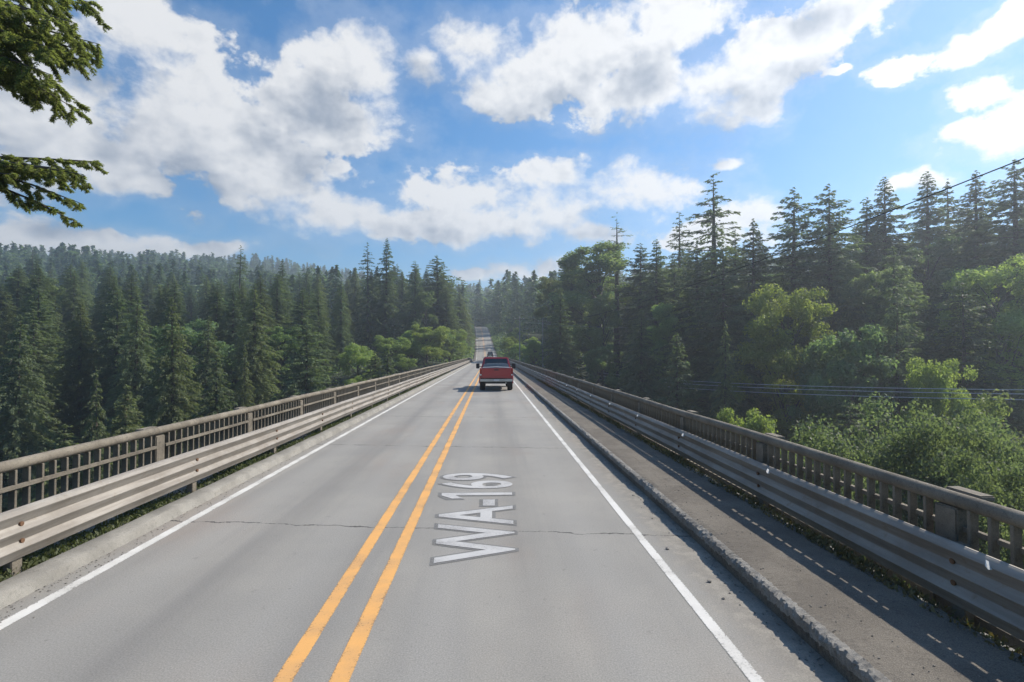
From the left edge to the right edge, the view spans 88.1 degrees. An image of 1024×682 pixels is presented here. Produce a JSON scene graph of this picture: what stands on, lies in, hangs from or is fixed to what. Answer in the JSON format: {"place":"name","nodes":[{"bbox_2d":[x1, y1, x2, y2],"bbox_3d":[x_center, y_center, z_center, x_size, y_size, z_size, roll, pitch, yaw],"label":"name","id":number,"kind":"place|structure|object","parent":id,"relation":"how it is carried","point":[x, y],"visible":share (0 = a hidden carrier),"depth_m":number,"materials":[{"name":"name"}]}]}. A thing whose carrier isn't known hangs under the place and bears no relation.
{"place":"outdoors","nodes":[
{"label":"outdoors","id":0,"kind":"place"},
{"bbox_2d":[0,327,848,681],"bbox_3d":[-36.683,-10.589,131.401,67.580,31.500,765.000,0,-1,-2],"label":"road","id":1,"kind":"structure","parent":0,"point":[578,587],"depth_m":5.01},
{"bbox_2d":[0,331,476,629],"bbox_3d":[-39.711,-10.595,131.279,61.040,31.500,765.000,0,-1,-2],"label":"edge line","id":2,"kind":"object","parent":1,"relation":"on","point":[8,621],"visible":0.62,"depth_m":6.04,"materials":[{"name":"white paint"}]},
{"bbox_2d":[273,328,484,681],"bbox_3d":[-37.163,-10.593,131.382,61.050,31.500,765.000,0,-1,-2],"label":"line","id":3,"kind":"object","parent":1,"relation":"on","point":[299,653],"visible":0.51,"depth_m":5.00,"materials":[{"name":"yellow paint"}]},
{"bbox_2d":[329,329,485,681],"bbox_3d":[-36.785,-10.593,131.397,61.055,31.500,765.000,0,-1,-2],"label":"line","id":4,"kind":"object","parent":1,"relation":"on","point":[346,664],"visible":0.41,"depth_m":4.98,"materials":[{"name":"yellow paint"}]},
{"bbox_2d":[429,473,518,565],"bbox_3d":[-0.528,2.366,7.591,1.367,0.004,4.234,0,-1,-2],"label":"road lettering","id":5,"kind":"object","parent":1,"relation":"on","point":[486,515],"visible":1,"depth_m":6.92,"materials":[{"name":"paint"}]},
{"bbox_2d":[476,357,514,389],"bbox_3d":[-1.002,1.976,33.010,2.520,1.930,5.560,0,-1,-2],"label":"pickup truck","id":6,"kind":"object","parent":1,"relation":"on","point":[496,370],"visible":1,"depth_m":30.57,"materials":[{"name":"red paint"}]},
{"bbox_2d":[0,396,1015,681],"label":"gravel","id":7,"kind":"structure","parent":1,"relation":"on","point":[652,518],"depth_m":5.09,"materials":[{"name":"grey gravel"}]},
{"bbox_2d":[489,338,764,681],"bbox_3d":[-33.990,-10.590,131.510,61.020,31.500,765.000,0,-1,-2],"label":"edge line","id":8,"kind":"object","parent":1,"relation":"on","point":[729,646],"visible":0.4,"depth_m":5.00,"materials":[{"name":"white paint"}]},
{"bbox_2d":[0,323,1022,485],"bbox_3d":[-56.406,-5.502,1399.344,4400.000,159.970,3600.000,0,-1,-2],"label":"terrain","id":9,"kind":"structure","parent":0,"point":[418,364],"depth_m":124.98,"materials":[{"name":"green plant"}]},
{"bbox_2d":[0,282,17,367],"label":"cedar tree","id":10,"kind":"object","parent":9,"relation":"on","point":[2,310],"visible":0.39,"depth_m":105.23,"materials":[{"name":"green plant"}]},
{"bbox_2d":[1,265,29,342],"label":"cedar tree","id":11,"kind":"object","parent":9,"relation":"on","point":[16,289],"visible":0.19,"depth_m":113.40,"materials":[{"name":"green plant"}]},
{"bbox_2d":[0,314,60,511],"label":"cedar tree","id":12,"kind":"object","parent":9,"relation":"on","point":[18,448],"visible":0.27,"depth_m":63.15,"materials":[{"name":"green plant"}]},
{"bbox_2d":[0,309,74,497],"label":"cedar tree","id":13,"kind":"object","parent":9,"relation":"on","point":[51,412],"visible":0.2,"depth_m":76.35,"materials":[{"name":"green plant"}]},
{"bbox_2d":[0,284,75,423],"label":"fir tree","id":14,"kind":"object","parent":9,"relation":"on","point":[47,329],"visible":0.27,"depth_m":84.78,"materials":[{"name":"green plant"}]},
{"bbox_2d":[5,265,73,373],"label":"cedar tree","id":15,"kind":"object","parent":9,"relation":"on","point":[35,280],"visible":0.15,"depth_m":98.55,"materials":[{"name":"green plant"}]},
{"bbox_2d":[17,424,93,503],"bbox_3d":[-46.314,25.287,54.379,17.728,33.374,18.424,-2,-2,43],"label":"cedar tree","id":16,"kind":"object","parent":9,"relation":"on","point":[67,442],"visible":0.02,"depth_m":54.59,"materials":[{"name":"green plant"}]},
{"bbox_2d":[0,0,111,227],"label":"fir tree","id":17,"kind":"object","parent":9,"relation":"on","point":[20,39],"visible":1,"depth_m":7.36,"materials":[{"name":"green plant"}]},
{"bbox_2d":[57,269,92,365],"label":"cedar tree","id":18,"kind":"object","parent":9,"relation":"on","point":[73,298],"visible":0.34,"depth_m":118.89,"materials":[{"name":"green plant"}]},
{"bbox_2d":[41,299,109,464],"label":"cedar tree","id":19,"kind":"object","parent":9,"relation":"on","point":[72,381],"visible":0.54,"depth_m":80.38,"materials":[{"name":"green plant"}]},
{"bbox_2d":[80,366,112,485],"bbox_3d":[-40.523,23.292,51.795,7.695,41.701,7.538,-1,-1,23],"label":"cedar tree","id":20,"kind":"object","parent":9,"relation":"on","point":[98,431],"visible":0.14,"depth_m":51.76,"materials":[{"name":"green plant"}]},
{"bbox_2d":[87,276,127,363],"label":"fir tree","id":21,"kind":"object","parent":9,"relation":"on","point":[108,301],"visible":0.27,"depth_m":107.58,"materials":[{"name":"green plant"}]},
{"bbox_2d":[74,286,149,454],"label":"fir tree","id":22,"kind":"object","parent":9,"relation":"on","point":[115,348],"visible":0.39,"depth_m":81.59,"materials":[{"name":"green plant"}]},
{"bbox_2d":[92,384,144,478],"bbox_3d":[-42.853,22.898,57.760,14.738,36.346,14.181,0,-1,31],"label":"cedar tree","id":23,"kind":"object","parent":9,"relation":"on","point":[125,427],"visible":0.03,"depth_m":57.65,"materials":[{"name":"green plant"}]},
{"bbox_2d":[95,274,158,379],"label":"fir tree","id":24,"kind":"object","parent":9,"relation":"on","point":[131,294],"visible":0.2,"depth_m":97.18,"materials":[{"name":"green plant"}]},
{"bbox_2d":[89,292,167,477],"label":"cedar tree","id":25,"kind":"object","parent":9,"relation":"on","point":[135,364],"visible":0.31,"depth_m":77.44,"materials":[{"name":"green plant"}]},
{"bbox_2d":[130,297,207,457],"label":"cedar tree","id":26,"kind":"object","parent":9,"relation":"on","point":[175,407],"visible":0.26,"depth_m":69.45,"materials":[{"name":"green plant"}]},
{"bbox_2d":[148,279,197,356],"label":"fir tree","id":27,"kind":"object","parent":9,"relation":"on","point":[179,308],"visible":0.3,"depth_m":103.38,"materials":[{"name":"green plant"}]},
{"bbox_2d":[139,319,237,411],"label":"broadleaf tree","id":28,"kind":"object","parent":9,"relation":"on","point":[193,337],"visible":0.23,"depth_m":89.79,"materials":[{"name":"green plant"}]},
{"bbox_2d":[176,316,230,444],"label":"cedar tree","id":29,"kind":"object","parent":9,"relation":"on","point":[206,357],"visible":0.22,"depth_m":81.58,"materials":[{"name":"green plant"}]},
{"bbox_2d":[188,352,237,444],"bbox_3d":[-32.841,21.690,58.918,15.004,40.946,15.316,0,0,36],"label":"cedar tree","id":30,"kind":"object","parent":9,"relation":"on","point":[220,404],"visible":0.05,"depth_m":58.85,"materials":[{"name":"green plant"}]},
{"bbox_2d":[189,282,239,365],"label":"fir tree","id":31,"kind":"object","parent":9,"relation":"on","point":[217,306],"visible":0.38,"depth_m":106.00,"materials":[{"name":"green plant"}]},
{"bbox_2d":[215,282,251,384],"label":"fir tree","id":32,"kind":"object","parent":9,"relation":"on","point":[234,327],"visible":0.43,"depth_m":102.60,"materials":[{"name":"green plant"}]},
{"bbox_2d":[232,343,255,407],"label":"cedar tree","id":33,"kind":"object","parent":9,"relation":"on","point":[245,401],"visible":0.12,"depth_m":80.01,"materials":[{"name":"green plant"}]},
{"bbox_2d":[223,283,285,430],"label":"cedar tree","id":34,"kind":"object","parent":9,"relation":"on","point":[260,384],"visible":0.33,"depth_m":87.05,"materials":[{"name":"green plant"}]},
{"bbox_2d":[244,275,283,370],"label":"cedar tree","id":35,"kind":"object","parent":9,"relation":"on","point":[265,305],"visible":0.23,"depth_m":111.14,"materials":[{"name":"green plant"}]},
{"bbox_2d":[262,273,292,350],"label":"fir tree","id":36,"kind":"object","parent":9,"relation":"on","point":[279,314],"visible":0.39,"depth_m":122.75,"materials":[{"name":"green plant"}]},
{"bbox_2d":[250,326,309,389],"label":"broadleaf tree","id":37,"kind":"object","parent":9,"relation":"on","point":[279,335],"visible":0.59,"depth_m":97.29,"materials":[{"name":"green plant"}]},
{"bbox_2d":[268,288,330,400],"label":"fir tree","id":38,"kind":"object","parent":9,"relation":"on","point":[302,311],"visible":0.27,"depth_m":101.25,"materials":[{"name":"green plant"}]},
{"bbox_2d":[270,316,337,400],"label":"fir tree","id":39,"kind":"object","parent":9,"relation":"on","point":[306,380],"visible":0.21,"depth_m":79.61,"materials":[{"name":"green plant"}]},
{"bbox_2d":[303,288,337,386],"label":"fir tree","id":40,"kind":"object","parent":9,"relation":"on","point":[320,324],"visible":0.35,"depth_m":110.26,"materials":[{"name":"green plant"}]},
{"bbox_2d":[328,281,353,368],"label":"fir tree","id":41,"kind":"object","parent":9,"relation":"on","point":[340,344],"visible":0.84,"depth_m":132.77,"materials":[{"name":"green plant"}]},
{"bbox_2d":[332,342,378,384],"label":"broadleaf tree","id":42,"kind":"object","parent":9,"relation":"on","point":[354,356],"visible":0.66,"depth_m":109.72,"materials":[{"name":"green plant"}]},
{"bbox_2d":[346,268,369,345],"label":"cedar tree","id":43,"kind":"object","parent":9,"relation":"on","point":[355,290],"visible":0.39,"depth_m":185.36,"materials":[{"name":"green plant"}]},
{"bbox_2d":[350,242,388,355],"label":"fir tree","id":44,"kind":"object","parent":9,"relation":"on","point":[366,335],"visible":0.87,"depth_m":148.10,"materials":[{"name":"green plant"}]},
{"bbox_2d":[369,238,405,357],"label":"fir tree","id":45,"kind":"object","parent":9,"relation":"on","point":[387,296],"visible":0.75,"depth_m":150.44,"materials":[{"name":"green plant"}]},
{"bbox_2d":[371,335,416,373],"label":"broadleaf tree","id":46,"kind":"object","parent":9,"relation":"on","point":[394,345],"visible":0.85,"depth_m":119.81,"materials":[{"name":"green plant"}]},
{"bbox_2d":[396,261,429,334],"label":"fir tree","id":47,"kind":"object","parent":9,"relation":"on","point":[413,312],"visible":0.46,"depth_m":158.43,"materials":[{"name":"green plant"}]},
{"bbox_2d":[408,291,437,328],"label":"broadleaf tree","id":48,"kind":"object","parent":9,"relation":"on","point":[422,305],"visible":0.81,"depth_m":152.63,"materials":[{"name":"green plant"}]},
{"bbox_2d":[400,324,449,364],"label":"broadleaf tree","id":49,"kind":"object","parent":9,"relation":"on","point":[437,334],"visible":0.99,"depth_m":127.70,"materials":[{"name":"green plant"}]},
{"bbox_2d":[3,323,870,490],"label":"undergrowth","id":50,"kind":"object","parent":9,"relation":"on","point":[500,353],"visible":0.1,"depth_m":148.76,"materials":[{"name":"green plant"}]},
{"bbox_2d":[418,256,466,340],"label":"fir tree","id":51,"kind":"object","parent":9,"relation":"on","point":[438,292],"visible":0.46,"depth_m":164.25,"materials":[{"name":"green plant"}]},
{"bbox_2d":[430,286,459,339],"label":"fir tree","id":52,"kind":"object","parent":9,"relation":"on","point":[449,314],"visible":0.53,"depth_m":158.15,"materials":[{"name":"green plant"}]},
{"bbox_2d":[0,239,1002,346],"bbox_3d":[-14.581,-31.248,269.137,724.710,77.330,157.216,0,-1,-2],"label":"forest","id":53,"kind":"object","parent":9,"relation":"on","point":[515,295],"visible":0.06,"depth_m":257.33,"materials":[{"name":"green plant"}]},
{"bbox_2d":[0,361,1021,681],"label":"road bridge","id":54,"kind":"structure","parent":9,"relation":"on","point":[844,653],"depth_m":5.51,"materials":[{"name":"concrete"}]},
{"bbox_2d":[0,371,450,581],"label":"weeds","id":55,"kind":"object","parent":54,"relation":"on","point":[28,561],"visible":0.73,"depth_m":6.99,"materials":[{"name":"green plant"}]},
{"bbox_2d":[0,357,470,512],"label":"bridge railing","id":56,"kind":"object","parent":54,"relation":"on","point":[154,443],"visible":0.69,"depth_m":8.20,"materials":[{"name":"weathered painted metal"}]},
{"bbox_2d":[0,359,473,574],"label":"guardrail","id":57,"kind":"object","parent":54,"relation":"on","point":[29,528],"visible":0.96,"depth_m":6.86,"materials":[{"name":"metal"}]},
{"bbox_2d":[509,361,1023,640],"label":"guardrail","id":58,"kind":"object","parent":54,"relation":"on","point":[964,579],"visible":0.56,"depth_m":5.07,"materials":[{"name":"metal"}]},
{"bbox_2d":[509,358,1023,652],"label":"bridge railing","id":59,"kind":"object","parent":54,"relation":"on","point":[959,510],"visible":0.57,"depth_m":5.47,"materials":[{"name":"concrete"}]},
{"bbox_2d":[510,364,1023,681],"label":"pavement","id":60,"kind":"structure","parent":54,"relation":"on","point":[817,577],"depth_m":4.58,"materials":[{"name":"concrete"}]},
{"bbox_2d":[536,379,1023,665],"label":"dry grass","id":61,"kind":"structure","parent":60,"relation":"on","point":[839,550],"depth_m":5.29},
{"bbox_2d":[533,276,576,348],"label":"broadleaf tree","id":62,"kind":"object","parent":9,"relation":"on","point":[545,285],"visible":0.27,"depth_m":150.21,"materials":[{"name":"green plant"}]},
{"bbox_2d":[538,287,586,378],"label":"fir tree","id":63,"kind":"object","parent":9,"relation":"on","point":[562,361],"visible":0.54,"depth_m":108.63,"materials":[{"name":"green plant"}]},
{"bbox_2d":[540,250,596,362],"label":"fir tree","id":64,"kind":"object","parent":9,"relation":"on","point":[576,316],"visible":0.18,"depth_m":139.74,"materials":[{"name":"green plant"}]},
{"bbox_2d":[548,240,642,346],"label":"broadleaf tree","id":65,"kind":"object","parent":9,"relation":"on","point":[606,260],"visible":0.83,"depth_m":127.52,"materials":[{"name":"green plant"}]},
{"bbox_2d":[582,344,620,388],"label":"broadleaf tree","id":66,"kind":"object","parent":9,"relation":"on","point":[604,360],"visible":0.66,"depth_m":105.16,"materials":[{"name":"green plant"}]},
{"bbox_2d":[581,294,622,386],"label":"broadleaf tree","id":67,"kind":"object","parent":9,"relation":"on","point":[600,306],"visible":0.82,"depth_m":117.84,"materials":[{"name":"green plant"}]},
{"bbox_2d":[590,216,639,366],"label":"snag fir","id":68,"kind":"object","parent":9,"relation":"on","point":[617,302],"visible":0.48,"depth_m":129.11,"materials":[{"name":"green plant"}]},
{"bbox_2d":[608,243,654,363],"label":"fir tree","id":69,"kind":"object","parent":9,"relation":"on","point":[634,284],"visible":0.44,"depth_m":122.88,"materials":[{"name":"green plant"}]},
{"bbox_2d":[617,309,671,406],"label":"cedar tree","id":70,"kind":"object","parent":9,"relation":"on","point":[640,375],"visible":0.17,"depth_m":89.38,"materials":[{"name":"green plant"}]},
{"bbox_2d":[622,239,682,391],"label":"fir tree","id":71,"kind":"object","parent":9,"relation":"on","point":[656,288],"visible":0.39,"depth_m":112.73,"materials":[{"name":"green plant"}]},
{"bbox_2d":[644,302,704,377],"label":"broadleaf tree","id":72,"kind":"object","parent":9,"relation":"on","point":[662,330],"visible":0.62,"depth_m":100.45,"materials":[{"name":"green plant"}]},
{"bbox_2d":[659,212,696,311],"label":"fir tree","id":73,"kind":"object","parent":9,"relation":"on","point":[679,258],"visible":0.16,"depth_m":122.25,"materials":[{"name":"green plant"}]},
{"bbox_2d":[651,333,705,410],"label":"fir tree","id":74,"kind":"object","parent":9,"relation":"on","point":[675,399],"visible":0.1,"depth_m":75.23,"materials":[{"name":"green plant"}]},
{"bbox_2d":[648,241,744,413],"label":"fir tree","id":75,"kind":"object","parent":9,"relation":"on","point":[699,267],"visible":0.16,"depth_m":100.95,"materials":[{"name":"green plant"}]},
{"bbox_2d":[653,172,769,417],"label":"fir tree","id":76,"kind":"object","parent":9,"relation":"on","point":[712,214],"visible":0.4,"depth_m":97.06,"materials":[{"name":"green plant"}]},
{"bbox_2d":[670,239,780,421],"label":"fir tree","id":77,"kind":"object","parent":9,"relation":"on","point":[722,311],"visible":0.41,"depth_m":88.52,"materials":[{"name":"green plant"}]},
{"bbox_2d":[708,321,744,423],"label":"cedar tree","id":78,"kind":"object","parent":9,"relation":"on","point":[725,400],"visible":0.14,"depth_m":71.44,"materials":[{"name":"green plant"}]},
{"bbox_2d":[703,218,802,439],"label":"fir tree","id":79,"kind":"object","parent":9,"relation":"on","point":[753,280],"visible":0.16,"depth_m":92.57,"materials":[{"name":"green plant"}]},
{"bbox_2d":[716,407,804,466],"bbox_3d":[24.559,24.788,52.494,9.931,36.506,8.607,-1,-2,-15],"label":"broadleaf tree","id":80,"kind":"object","parent":9,"relation":"on","point":[755,422],"visible":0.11,"depth_m":51.27,"materials":[{"name":"green plant"}]},
{"bbox_2d":[721,283,837,443],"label":"broadleaf tree","id":81,"kind":"object","parent":9,"relation":"on","point":[766,351],"visible":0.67,"depth_m":74.82,"materials":[{"name":"green plant"}]},
{"bbox_2d":[750,187,854,427],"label":"fir tree","id":82,"kind":"object","parent":9,"relation":"on","point":[793,258],"visible":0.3,"depth_m":93.22,"materials":[{"name":"green plant"}]},
{"bbox_2d":[786,184,880,426],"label":"fir tree","id":83,"kind":"object","parent":9,"relation":"on","point":[829,255],"visible":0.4,"depth_m":90.87,"materials":[{"name":"green plant"}]},
{"bbox_2d":[786,323,899,465],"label":"broadleaf tree","id":84,"kind":"object","parent":9,"relation":"on","point":[817,363],"visible":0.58,"depth_m":65.03,"materials":[{"name":"green plant"}]},
{"bbox_2d":[823,403,879,504],"bbox_3d":[37.108,24.108,57.750,16.879,34.716,16.603,-1,-2,44],"label":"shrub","id":85,"kind":"object","parent":9,"relation":"on","point":[841,422],"visible":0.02,"depth_m":58.38,"materials":[{"name":"green plant"}]},
{"bbox_2d":[833,197,901,391],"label":"fir tree","id":86,"kind":"object","parent":9,"relation":"on","point":[867,232],"visible":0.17,"depth_m":97.93,"materials":[{"name":"green plant"}]},
{"bbox_2d":[831,265,934,416],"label":"broadleaf tree","id":87,"kind":"object","parent":9,"relation":"on","point":[858,290],"visible":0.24,"depth_m":85.33,"materials":[{"name":"green plant"}]},
{"bbox_2d":[858,275,925,444],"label":"fir tree","id":88,"kind":"object","parent":9,"relation":"on","point":[896,339],"visible":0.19,"depth_m":69.49,"materials":[{"name":"green plant"}]},
{"bbox_2d":[850,177,934,378],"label":"fir tree","id":89,"kind":"object","parent":9,"relation":"on","point":[897,242],"visible":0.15,"depth_m":97.46,"materials":[{"name":"green plant"}]},
{"bbox_2d":[844,245,942,437],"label":"fir tree","id":90,"kind":"object","parent":9,"relation":"on","point":[895,266],"visible":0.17,"depth_m":77.69,"materials":[{"name":"green plant"}]},
{"bbox_2d":[780,406,1007,557],"bbox_3d":[20.034,17.810,30.398,13.106,27.668,11.053,-1,0,41],"label":"broadleaf tree","id":91,"kind":"object","parent":9,"relation":"on","point":[881,457],"visible":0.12,"depth_m":29.93,"materials":[{"name":"green plant"}]},
{"bbox_2d":[892,171,971,353],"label":"fir tree","id":92,"kind":"object","parent":9,"relation":"on","point":[927,222],"visible":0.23,"depth_m":102.80,"materials":[{"name":"green plant"}]},
{"bbox_2d":[876,235,992,358],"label":"broadleaf tree","id":93,"kind":"object","parent":9,"relation":"on","point":[930,290],"visible":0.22,"depth_m":90.33,"materials":[{"name":"green plant"}]},
{"bbox_2d":[852,391,1023,534],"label":"broadleaf tree","id":94,"kind":"object","parent":9,"relation":"on","point":[868,410],"visible":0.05,"depth_m":34.22,"materials":[{"name":"green plant"}]},
{"bbox_2d":[888,355,1009,451],"bbox_3d":[48.941,21.609,59.522,10.728,39.973,9.297,-2,-1,29],"label":"broadleaf tree","id":95,"kind":"object","parent":9,"relation":"on","point":[928,376],"visible":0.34,"depth_m":58.89,"materials":[{"name":"green plant"}]},
{"bbox_2d":[875,398,1023,558],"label":"broadleaf tree","id":96,"kind":"object","parent":9,"relation":"on","point":[963,433],"visible":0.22,"depth_m":28.30,"materials":[{"name":"green plant"}]},
{"bbox_2d":[911,283,1023,449],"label":"fir tree","id":97,"kind":"object","parent":9,"relation":"on","point":[971,342],"visible":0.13,"depth_m":68.75,"materials":[{"name":"green plant"}]},
{"bbox_2d":[926,170,1011,360],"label":"fir tree","id":98,"kind":"object","parent":9,"relation":"on","point":[972,195],"visible":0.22,"depth_m":95.69,"materials":[{"name":"green plant"}]},
{"bbox_2d":[920,260,1018,432],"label":"fir tree","id":99,"kind":"object","parent":9,"relation":"on","point":[938,295],"visible":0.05,"depth_m":83.39,"materials":[{"name":"green plant"}]},
{"bbox_2d":[930,253,1023,430],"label":"broadleaf tree","id":100,"kind":"object","parent":9,"relation":"on","point":[1007,322],"visible":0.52,"depth_m":74.53,"materials":[{"name":"green plant"}]},
{"bbox_2d":[933,159,1023,405],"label":"fir tree","id":101,"kind":"object","parent":9,"relation":"on","point":[1014,233],"visible":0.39,"depth_m":88.38,"materials":[{"name":"green plant"}]},
{"bbox_2d":[934,444,1023,568],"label":"broadleaf tree","id":102,"kind":"object","parent":9,"relation":"on","point":[1000,493],"visible":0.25,"depth_m":23.74,"materials":[{"name":"green plant"}]},
{"bbox_2d":[970,389,1023,487],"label":"broadleaf tree","id":103,"kind":"object","parent":9,"relation":"on","point":[992,407],"visible":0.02,"depth_m":37.94,"materials":[{"name":"green plant"}]},
{"bbox_2d":[0,0,1023,290],"label":"sky","id":104,"kind":"structure","parent":0,"point":[486,138],"materials":[{"name":"blue"}]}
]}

